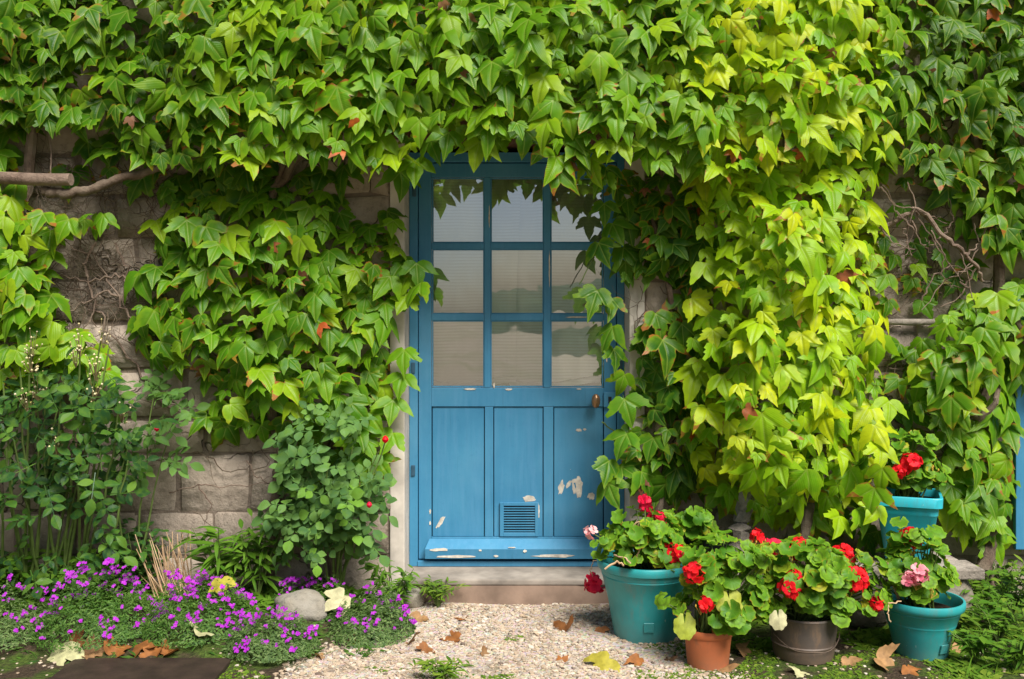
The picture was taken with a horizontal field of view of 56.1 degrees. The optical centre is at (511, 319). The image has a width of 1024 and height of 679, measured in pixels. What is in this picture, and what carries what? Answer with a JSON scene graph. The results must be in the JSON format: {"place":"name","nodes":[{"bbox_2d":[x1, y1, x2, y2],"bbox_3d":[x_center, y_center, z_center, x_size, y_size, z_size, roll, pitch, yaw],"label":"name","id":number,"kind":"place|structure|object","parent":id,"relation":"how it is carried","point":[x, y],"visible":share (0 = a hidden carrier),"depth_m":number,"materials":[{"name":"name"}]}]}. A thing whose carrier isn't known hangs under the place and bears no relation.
{"place":"outdoors","nodes":[
{"label":"outdoors","id":0,"kind":"place"},
{"bbox_2d":[0,589,1023,678],"bbox_3d":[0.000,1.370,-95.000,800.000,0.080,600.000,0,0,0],"label":"ground","id":1,"kind":"structure","parent":0,"point":[35,670],"depth_m":3.97,"materials":[{"name":"beige gravel"}]},
{"bbox_2d":[0,544,47,597],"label":"weed plant","id":2,"kind":"object","parent":1,"relation":"on","point":[15,573],"visible":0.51,"depth_m":4.56,"materials":[{"name":"green plant"}]},
{"bbox_2d":[0,573,57,651],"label":"flowering mat","id":3,"kind":"object","parent":1,"relation":"on","point":[13,625],"visible":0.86,"depth_m":4.12,"materials":[{"name":"purple plant"}]},
{"bbox_2d":[47,641,84,665],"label":"fallen leaf","id":4,"kind":"object","parent":1,"relation":"on","point":[60,657],"visible":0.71,"depth_m":3.92,"materials":[{"name":"beige plant"}]},
{"bbox_2d":[69,627,84,646],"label":"fallen leaf","id":5,"kind":"object","parent":1,"relation":"on","point":[76,637],"visible":0.48,"depth_m":4.00,"materials":[{"name":"brown plant"}]},
{"bbox_2d":[36,539,139,598],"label":"weed plant","id":6,"kind":"object","parent":1,"relation":"on","point":[60,577],"visible":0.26,"depth_m":4.58,"materials":[{"name":"green plant"}]},
{"bbox_2d":[0,318,181,603],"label":"rose bush","id":7,"kind":"object","parent":1,"relation":"on","point":[87,489],"visible":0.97,"depth_m":4.42,"materials":[{"name":"green plant"}]},
{"bbox_2d":[82,632,104,659],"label":"fallen leaf","id":8,"kind":"object","parent":1,"relation":"on","point":[91,653],"visible":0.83,"depth_m":3.96,"materials":[{"name":"brown plant"}]},
{"bbox_2d":[29,557,168,652],"bbox_3d":[-1.801,1.199,4.208,0.555,0.333,0.619,0,0,0],"label":"flowering mat","id":9,"kind":"object","parent":1,"relation":"on","point":[81,623],"visible":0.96,"depth_m":4.11,"materials":[{"name":"purple plant"}]},
{"bbox_2d":[104,636,131,657],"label":"fallen leaf","id":10,"kind":"object","parent":1,"relation":"on","point":[116,649],"visible":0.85,"depth_m":3.96,"materials":[{"name":"orange plant"}]},
{"bbox_2d":[87,518,171,589],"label":"weed plant","id":11,"kind":"object","parent":1,"relation":"on","point":[129,536],"visible":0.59,"depth_m":4.62,"materials":[{"name":"green plant"}]},
{"bbox_2d":[49,658,231,678],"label":"ground plate","id":12,"kind":"object","parent":1,"relation":"on","point":[152,668],"visible":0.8,"depth_m":3.79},
{"bbox_2d":[132,640,155,657],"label":"fallen leaf","id":13,"kind":"object","parent":1,"relation":"on","point":[137,648],"visible":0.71,"depth_m":3.98,"materials":[{"name":"brown plant"}]},
{"bbox_2d":[139,644,161,657],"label":"fallen leaf","id":14,"kind":"object","parent":1,"relation":"on","point":[154,651],"visible":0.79,"depth_m":3.95,"materials":[{"name":"orange plant"}]},
{"bbox_2d":[102,366,209,585],"bbox_3d":[-1.718,0.763,4.606,0.522,1.075,0.351,0,0,29],"label":"rose shoot","id":15,"kind":"object","parent":1,"relation":"on","point":[149,386],"visible":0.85,"depth_m":4.63,"materials":[{"name":"green plant"}]},
{"bbox_2d":[135,532,191,600],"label":"straw clump","id":16,"kind":"object","parent":1,"relation":"on","point":[163,579],"visible":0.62,"depth_m":4.57,"materials":[{"name":"beige plant"}]},
{"bbox_2d":[159,639,178,655],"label":"fallen leaf","id":17,"kind":"object","parent":1,"relation":"on","point":[165,650],"visible":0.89,"depth_m":3.96,"materials":[{"name":"orange plant"}]},
{"bbox_2d":[138,568,259,650],"bbox_3d":[-1.381,1.235,4.260,0.516,0.272,0.633,0,0,0],"label":"flowering mat","id":18,"kind":"object","parent":1,"relation":"on","point":[240,594],"visible":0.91,"depth_m":4.15,"materials":[{"name":"purple plant"}]},
{"bbox_2d":[208,576,236,595],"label":"fallen leaf","id":19,"kind":"object","parent":18,"relation":"on","point":[224,580],"visible":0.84,"depth_m":4.35,"materials":[{"name":"yellow plant"}]},
{"bbox_2d":[185,621,213,638],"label":"fallen leaf","id":20,"kind":"object","parent":1,"relation":"on","point":[198,633],"visible":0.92,"depth_m":4.00,"materials":[{"name":"beige plant"}]},
{"bbox_2d":[0,580,399,622],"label":"undergrowth","id":21,"kind":"object","parent":1,"relation":"on","point":[267,592],"visible":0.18,"depth_m":4.56,"materials":[{"name":"green plant"}]},
{"bbox_2d":[0,601,417,664],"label":"bed grass","id":22,"kind":"structure","parent":1,"relation":"on","point":[309,656],"depth_m":4.08,"materials":[{"name":"green plant"}]},
{"bbox_2d":[170,526,260,597],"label":"weed plant","id":23,"kind":"object","parent":1,"relation":"on","point":[225,563],"visible":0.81,"depth_m":4.53,"materials":[{"name":"green plant"}]},
{"bbox_2d":[231,508,290,593],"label":"weed plant","id":24,"kind":"object","parent":1,"relation":"on","point":[251,557],"visible":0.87,"depth_m":4.54,"materials":[{"name":"green plant"}]},
{"bbox_2d":[223,603,321,665],"bbox_3d":[-1.010,1.304,4.032,0.428,0.182,0.384,0,0,0],"label":"flowering mat","id":25,"kind":"object","parent":1,"relation":"on","point":[272,647],"visible":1,"depth_m":3.97,"materials":[{"name":"purple plant"}]},
{"bbox_2d":[274,588,326,621],"bbox_3d":[-0.957,1.305,4.357,0.249,0.157,0.203,0,0,0],"label":"rock","id":26,"kind":"object","parent":1,"relation":"on","point":[307,604],"visible":0.8,"depth_m":4.29,"materials":[{"name":"grey stone"}]},
{"bbox_2d":[269,573,358,623],"bbox_3d":[-0.941,1.282,4.511,0.456,0.191,0.475,0,0,0],"label":"flowering mat","id":27,"kind":"object","parent":1,"relation":"on","point":[297,582],"visible":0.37,"depth_m":4.52,"materials":[{"name":"purple plant"}]},
{"bbox_2d":[312,653,324,658],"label":"fallen leaf","id":28,"kind":"object","parent":1,"relation":"on","point":[321,655],"visible":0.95,"depth_m":3.98,"materials":[{"name":"brown plant"}]},
{"bbox_2d":[251,395,398,588],"bbox_3d":[-0.871,0.858,4.489,0.678,1.004,0.503,0,0,0],"label":"rose bush","id":29,"kind":"object","parent":1,"relation":"on","point":[341,498],"visible":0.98,"depth_m":4.46,"materials":[{"name":"green plant"}]},
{"bbox_2d":[326,578,416,649],"bbox_3d":[-0.633,1.301,4.318,0.426,0.253,0.492,0,0,0],"label":"flowering mat","id":30,"kind":"object","parent":1,"relation":"on","point":[394,610],"visible":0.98,"depth_m":4.23,"materials":[{"name":"green plant"}]},
{"bbox_2d":[324,587,350,615],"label":"fallen leaf","id":31,"kind":"object","parent":30,"relation":"on","point":[337,597],"visible":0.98,"depth_m":4.35,"materials":[{"name":"beige plant"}]},
{"bbox_2d":[358,558,419,604],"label":"weed plant","id":32,"kind":"object","parent":1,"relation":"on","point":[402,589],"visible":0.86,"depth_m":4.58,"materials":[{"name":"green plant"}]},
{"bbox_2d":[399,586,424,608],"bbox_3d":[-0.502,1.376,4.718,0.150,0.132,0.130,0,0,0],"label":"rock","id":33,"kind":"object","parent":1,"relation":"on","point":[417,600],"visible":0.42,"depth_m":4.67,"materials":[{"name":"grey stone"}]},
{"bbox_2d":[405,632,420,645],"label":"fallen leaf","id":34,"kind":"object","parent":1,"relation":"on","point":[413,638],"visible":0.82,"depth_m":4.15,"materials":[{"name":"brown plant"}]},
{"bbox_2d":[409,611,428,621],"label":"fallen leaf","id":35,"kind":"object","parent":1,"relation":"on","point":[417,616],"visible":0.91,"depth_m":4.46,"materials":[{"name":"orange plant"}]},
{"bbox_2d":[416,641,434,653],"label":"fallen leaf","id":36,"kind":"object","parent":1,"relation":"on","point":[424,647],"visible":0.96,"depth_m":4.05,"materials":[{"name":"orange plant"}]},
{"bbox_2d":[412,575,468,607],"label":"weed plant","id":37,"kind":"object","parent":1,"relation":"on","point":[436,593],"visible":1,"depth_m":4.66,"materials":[{"name":"green plant"}]},
{"bbox_2d":[440,630,460,642],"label":"fallen leaf","id":38,"kind":"object","parent":1,"relation":"on","point":[454,636],"visible":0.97,"depth_m":4.21,"materials":[{"name":"orange plant"}]},
{"bbox_2d":[480,645,489,656],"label":"fallen leaf","id":39,"kind":"object","parent":1,"relation":"on","point":[484,650],"visible":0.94,"depth_m":4.01,"materials":[{"name":"brown plant"}]},
{"bbox_2d":[398,566,608,604],"bbox_3d":[0.020,1.357,4.909,1.170,0.147,0.381,0,0,0],"label":"doorstep","id":40,"kind":"object","parent":1,"relation":"on","point":[524,585],"visible":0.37,"depth_m":4.74,"materials":[{"name":"stone"}]},
{"bbox_2d":[0,0,1023,597],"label":"stone wall","id":41,"kind":"structure","parent":1,"relation":"on","point":[238,498],"depth_m":4.79,"materials":[{"name":"stone"}]},
{"bbox_2d":[0,0,240,563],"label":"climbing vine","id":42,"kind":"object","parent":41,"relation":"attached to","point":[180,121],"visible":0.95,"depth_m":4.52,"materials":[{"name":"green plant"}]},
{"bbox_2d":[98,161,438,576],"bbox_3d":[-1.218,0.235,4.664,1.730,2.066,0.440,0,0,0],"label":"climbing vine","id":43,"kind":"object","parent":41,"relation":"attached to","point":[336,284],"visible":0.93,"depth_m":4.63,"materials":[{"name":"green plant"}]},
{"bbox_2d":[198,0,721,575],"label":"climbing vine","id":44,"kind":"object","parent":41,"relation":"attached to","point":[388,82],"visible":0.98,"depth_m":4.29,"materials":[{"name":"green plant"}]},
{"bbox_2d":[409,152,623,565],"bbox_3d":[0.025,0.206,5.030,1.118,2.152,0.100,0,0,0],"label":"door frame","id":45,"kind":"object","parent":41,"relation":"attached to","point":[617,158],"visible":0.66,"depth_m":4.99,"materials":[{"name":"blue paint"}]},
{"bbox_2d":[419,163,615,558],"bbox_3d":[0.028,0.216,4.999,1.030,2.062,0.112,0,0,0],"label":"door","id":46,"kind":"structure","parent":45,"relation":"attached to","point":[516,394],"depth_m":5.01,"materials":[{"name":"blue paint"}]},
{"bbox_2d":[572,167,717,511],"bbox_3d":[0.699,0.155,4.702,0.817,2.202,0.339,0,0,0],"label":"climbing vine","id":47,"kind":"object","parent":41,"relation":"attached to","point":[648,213],"visible":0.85,"depth_m":4.67,"materials":[{"name":"green plant"}]},
{"bbox_2d":[666,0,908,582],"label":"climbing vine","id":48,"kind":"object","parent":41,"relation":"attached to","point":[799,63],"visible":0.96,"depth_m":4.35,"materials":[{"name":"green plant"}]},
{"bbox_2d":[883,318,934,325],"bbox_3d":[1.992,0.012,4.756,0.295,0.036,0.050,0,0,6],"label":"wall timber","id":49,"kind":"object","parent":41,"relation":"attached to","point":[908,322],"visible":0.74,"depth_m":4.74,"materials":[{"name":"brown wood"}]},
{"bbox_2d":[839,0,1023,601],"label":"climbing vine","id":50,"kind":"object","parent":41,"relation":"attached to","point":[951,400],"visible":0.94,"depth_m":4.58,"materials":[{"name":"green plant"}]},
{"bbox_2d":[1011,299,1023,549],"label":"shutter","id":51,"kind":"object","parent":41,"relation":"attached to","point":[1018,510],"visible":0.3,"depth_m":4.71,"materials":[{"name":"blue paint"}]},
{"bbox_2d":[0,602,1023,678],"bbox_3d":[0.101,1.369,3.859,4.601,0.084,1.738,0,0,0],"label":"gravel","id":52,"kind":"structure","parent":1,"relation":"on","point":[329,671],"depth_m":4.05,"materials":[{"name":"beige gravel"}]},
{"bbox_2d":[407,656,473,678],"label":"weed plant","id":53,"kind":"object","parent":52,"relation":"on","point":[442,671],"visible":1,"depth_m":3.70,"materials":[{"name":"green plant"}]},
{"bbox_2d":[553,613,573,631],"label":"fallen leaf","id":54,"kind":"object","parent":52,"relation":"on","point":[560,625],"visible":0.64,"depth_m":4.34,"materials":[{"name":"brown plant"}]},
{"bbox_2d":[582,651,620,671],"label":"fallen leaf","id":55,"kind":"object","parent":52,"relation":"on","point":[602,660],"visible":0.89,"depth_m":3.86,"materials":[{"name":"yellow plant"}]},
{"bbox_2d":[556,655,567,661],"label":"fallen leaf","id":56,"kind":"object","parent":1,"relation":"on","point":[564,658],"visible":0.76,"depth_m":3.94,"materials":[{"name":"brown plant"}]},
{"bbox_2d":[594,625,610,632],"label":"fallen leaf","id":57,"kind":"object","parent":1,"relation":"on","point":[603,629],"visible":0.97,"depth_m":4.29,"materials":[{"name":"brown plant"}]},
{"bbox_2d":[217,634,1017,678],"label":"moss","id":58,"kind":"object","parent":1,"relation":"on","point":[742,666],"visible":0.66,"depth_m":3.82,"materials":[{"name":"green plant"}]},
{"bbox_2d":[623,653,643,665],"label":"fallen leaf","id":59,"kind":"object","parent":1,"relation":"on","point":[635,658],"visible":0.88,"depth_m":3.90,"materials":[{"name":"brown plant"}]},
{"bbox_2d":[597,548,682,643],"bbox_3d":[0.596,1.234,4.274,0.434,0.345,0.434,0,0,0],"label":"flower pot","id":60,"kind":"object","parent":1,"relation":"on","point":[637,615],"visible":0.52,"depth_m":4.12,"materials":[{"name":"teal plastic"}]},
{"bbox_2d":[583,493,685,593],"bbox_3d":[0.545,1.017,4.238,0.470,0.475,0.423,0,0,0],"label":"geranium","id":61,"kind":"object","parent":60,"relation":"in","point":[645,538],"visible":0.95,"depth_m":4.15,"materials":[{"name":"green plant"}]},
{"bbox_2d":[664,655,676,661],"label":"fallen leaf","id":62,"kind":"object","parent":1,"relation":"on","point":[673,658],"visible":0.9,"depth_m":3.94,"materials":[{"name":"brown plant"}]},
{"bbox_2d":[684,540,727,617],"bbox_3d":[0.874,1.238,4.540,0.310,0.335,0.310,0,0,0],"label":"flower pot","id":63,"kind":"object","parent":1,"relation":"on","point":[690,607],"visible":0.02,"depth_m":4.45,"materials":[{"name":"black plastic"}]},
{"bbox_2d":[639,502,726,552],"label":"geranium","id":64,"kind":"object","parent":63,"relation":"on","point":[699,521],"visible":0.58,"depth_m":4.42,"materials":[{"name":"green plant"}]},
{"bbox_2d":[685,618,731,670],"bbox_3d":[0.798,1.325,3.910,0.212,0.160,0.212,0,0,0],"label":"flower pot","id":65,"kind":"object","parent":1,"relation":"on","point":[708,651],"visible":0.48,"depth_m":3.83,"materials":[{"name":"ceramic"}]},
{"bbox_2d":[654,527,776,639],"bbox_3d":[0.836,1.082,3.904,0.512,0.434,0.386,0,0,0],"label":"geranium","id":66,"kind":"object","parent":65,"relation":"in","point":[723,605],"visible":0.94,"depth_m":3.83,"materials":[{"name":"green plant"}]},
{"bbox_2d":[718,663,739,672],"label":"fallen leaf","id":67,"kind":"object","parent":1,"relation":"on","point":[729,667],"visible":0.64,"depth_m":3.82,"materials":[{"name":"brown plant"}]},
{"bbox_2d":[732,640,750,656],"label":"fallen leaf","id":68,"kind":"object","parent":1,"relation":"on","point":[742,649],"visible":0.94,"depth_m":4.04,"materials":[{"name":"brown plant"}]},
{"bbox_2d":[787,665,809,677],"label":"fallen leaf","id":69,"kind":"object","parent":1,"relation":"on","point":[798,673],"visible":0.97,"depth_m":3.79,"materials":[{"name":"yellow plant"}]},
{"bbox_2d":[770,603,839,664],"bbox_3d":[1.213,1.309,3.997,0.284,0.187,0.290,0,0,0],"label":"metal pot","id":70,"kind":"object","parent":1,"relation":"on","point":[804,642],"visible":0.72,"depth_m":3.88,"materials":[{"name":"metal"}]},
{"bbox_2d":[740,533,903,629],"bbox_3d":[1.232,1.080,3.998,0.631,0.363,0.493,0,0,-25],"label":"geranium","id":71,"kind":"object","parent":70,"relation":"in","point":[824,583],"visible":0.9,"depth_m":3.87,"materials":[{"name":"green plant"}]},
{"bbox_2d":[841,656,862,665],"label":"fallen leaf","id":72,"kind":"object","parent":1,"relation":"on","point":[850,660],"visible":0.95,"depth_m":3.90,"materials":[{"name":"brown plant"}]},
{"bbox_2d":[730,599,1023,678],"bbox_3d":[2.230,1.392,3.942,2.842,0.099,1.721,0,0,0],"label":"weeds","id":73,"kind":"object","parent":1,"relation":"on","point":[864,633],"visible":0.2,"depth_m":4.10,"materials":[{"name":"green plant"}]},
{"bbox_2d":[872,643,899,670],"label":"fallen leaf","id":74,"kind":"object","parent":1,"relation":"on","point":[883,655],"visible":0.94,"depth_m":3.90,"materials":[{"name":"brown plant"}]},
{"bbox_2d":[901,665,921,675],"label":"fallen leaf","id":75,"kind":"object","parent":1,"relation":"on","point":[910,669],"visible":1,"depth_m":3.80,"materials":[{"name":"brown plant"}]},
{"bbox_2d":[848,551,984,629],"bbox_3d":[1.823,1.265,4.460,0.573,0.300,0.360,0,0,0],"label":"stone bench","id":76,"kind":"object","parent":1,"relation":"on","point":[966,569],"visible":0.3,"depth_m":4.30,"materials":[{"name":"grey stone"}]},
{"bbox_2d":[873,486,942,561],"bbox_3d":[1.821,0.955,4.430,0.298,0.320,0.298,0,0,21],"label":"square pot","id":77,"kind":"object","parent":76,"relation":"on","point":[920,512],"visible":0.46,"depth_m":4.30,"materials":[{"name":"teal plastic"}]},
{"bbox_2d":[854,428,954,497],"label":"geranium","id":78,"kind":"object","parent":77,"relation":"on","point":[917,471],"visible":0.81,"depth_m":4.35,"materials":[{"name":"green plant"}]},
{"bbox_2d":[878,587,965,660],"bbox_3d":[1.718,1.284,4.033,0.344,0.238,0.344,0,0,0],"label":"flower pot","id":79,"kind":"object","parent":1,"relation":"on","point":[919,633],"visible":0.64,"depth_m":3.92,"materials":[{"name":"teal plastic"}]},
{"bbox_2d":[868,516,961,621],"bbox_3d":[1.693,1.022,4.022,0.393,0.390,0.372,0,0,0],"label":"geranium","id":80,"kind":"object","parent":79,"relation":"on","point":[927,579],"visible":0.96,"depth_m":3.96,"materials":[{"name":"green plant"}]},
{"bbox_2d":[868,599,1023,678],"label":"grass","id":81,"kind":"structure","parent":1,"relation":"on","point":[950,663],"depth_m":3.89,"materials":[{"name":"green plant"}]},
{"bbox_2d":[952,642,964,652],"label":"fallen leaf","id":82,"kind":"object","parent":1,"relation":"on","point":[956,647],"visible":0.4,"depth_m":4.05,"materials":[{"name":"beige plant"}]},
{"bbox_2d":[948,628,998,663],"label":"weed plant","id":83,"kind":"object","parent":1,"relation":"on","point":[977,646],"visible":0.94,"depth_m":3.87,"materials":[{"name":"green plant"}]},
{"bbox_2d":[956,608,997,637],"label":"weed plant","id":84,"kind":"object","parent":1,"relation":"on","point":[965,622],"visible":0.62,"depth_m":4.14,"materials":[{"name":"green plant"}]},
{"bbox_2d":[968,565,1000,607],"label":"weed plant","id":85,"kind":"object","parent":1,"relation":"on","point":[975,585],"visible":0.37,"depth_m":4.56,"materials":[{"name":"green plant"}]},
{"bbox_2d":[961,584,1014,625],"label":"weed plant","id":86,"kind":"object","parent":1,"relation":"on","point":[992,595],"visible":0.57,"depth_m":4.33,"materials":[{"name":"green plant"}]},
{"bbox_2d":[966,595,1023,641],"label":"weed plant","id":87,"kind":"object","parent":1,"relation":"on","point":[997,612],"visible":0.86,"depth_m":4.12,"materials":[{"name":"green plant"}]},
{"bbox_2d":[979,635,1023,669],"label":"weed plant","id":88,"kind":"object","parent":1,"relation":"on","point":[1018,658],"visible":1,"depth_m":3.80,"materials":[{"name":"green plant"}]},
{"bbox_2d":[979,568,1023,618],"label":"weed plant","id":89,"kind":"object","parent":1,"relation":"on","point":[1007,585],"visible":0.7,"depth_m":4.41,"materials":[{"name":"green plant"}]},
{"bbox_2d":[992,559,1020,597],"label":"weed plant","id":90,"kind":"object","parent":1,"relation":"on","point":[1006,566],"visible":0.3,"depth_m":4.72,"materials":[{"name":"green plant"}]},
{"bbox_2d":[1001,598,1023,642],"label":"weed plant","id":91,"kind":"object","parent":1,"relation":"on","point":[1015,628],"visible":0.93,"depth_m":3.96,"materials":[{"name":"green plant"}]},
{"bbox_2d":[1006,554,1023,602],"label":"weed plant","id":92,"kind":"object","parent":1,"relation":"on","point":[1016,573],"visible":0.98,"depth_m":4.37,"materials":[{"name":"green plant"}]}
]}

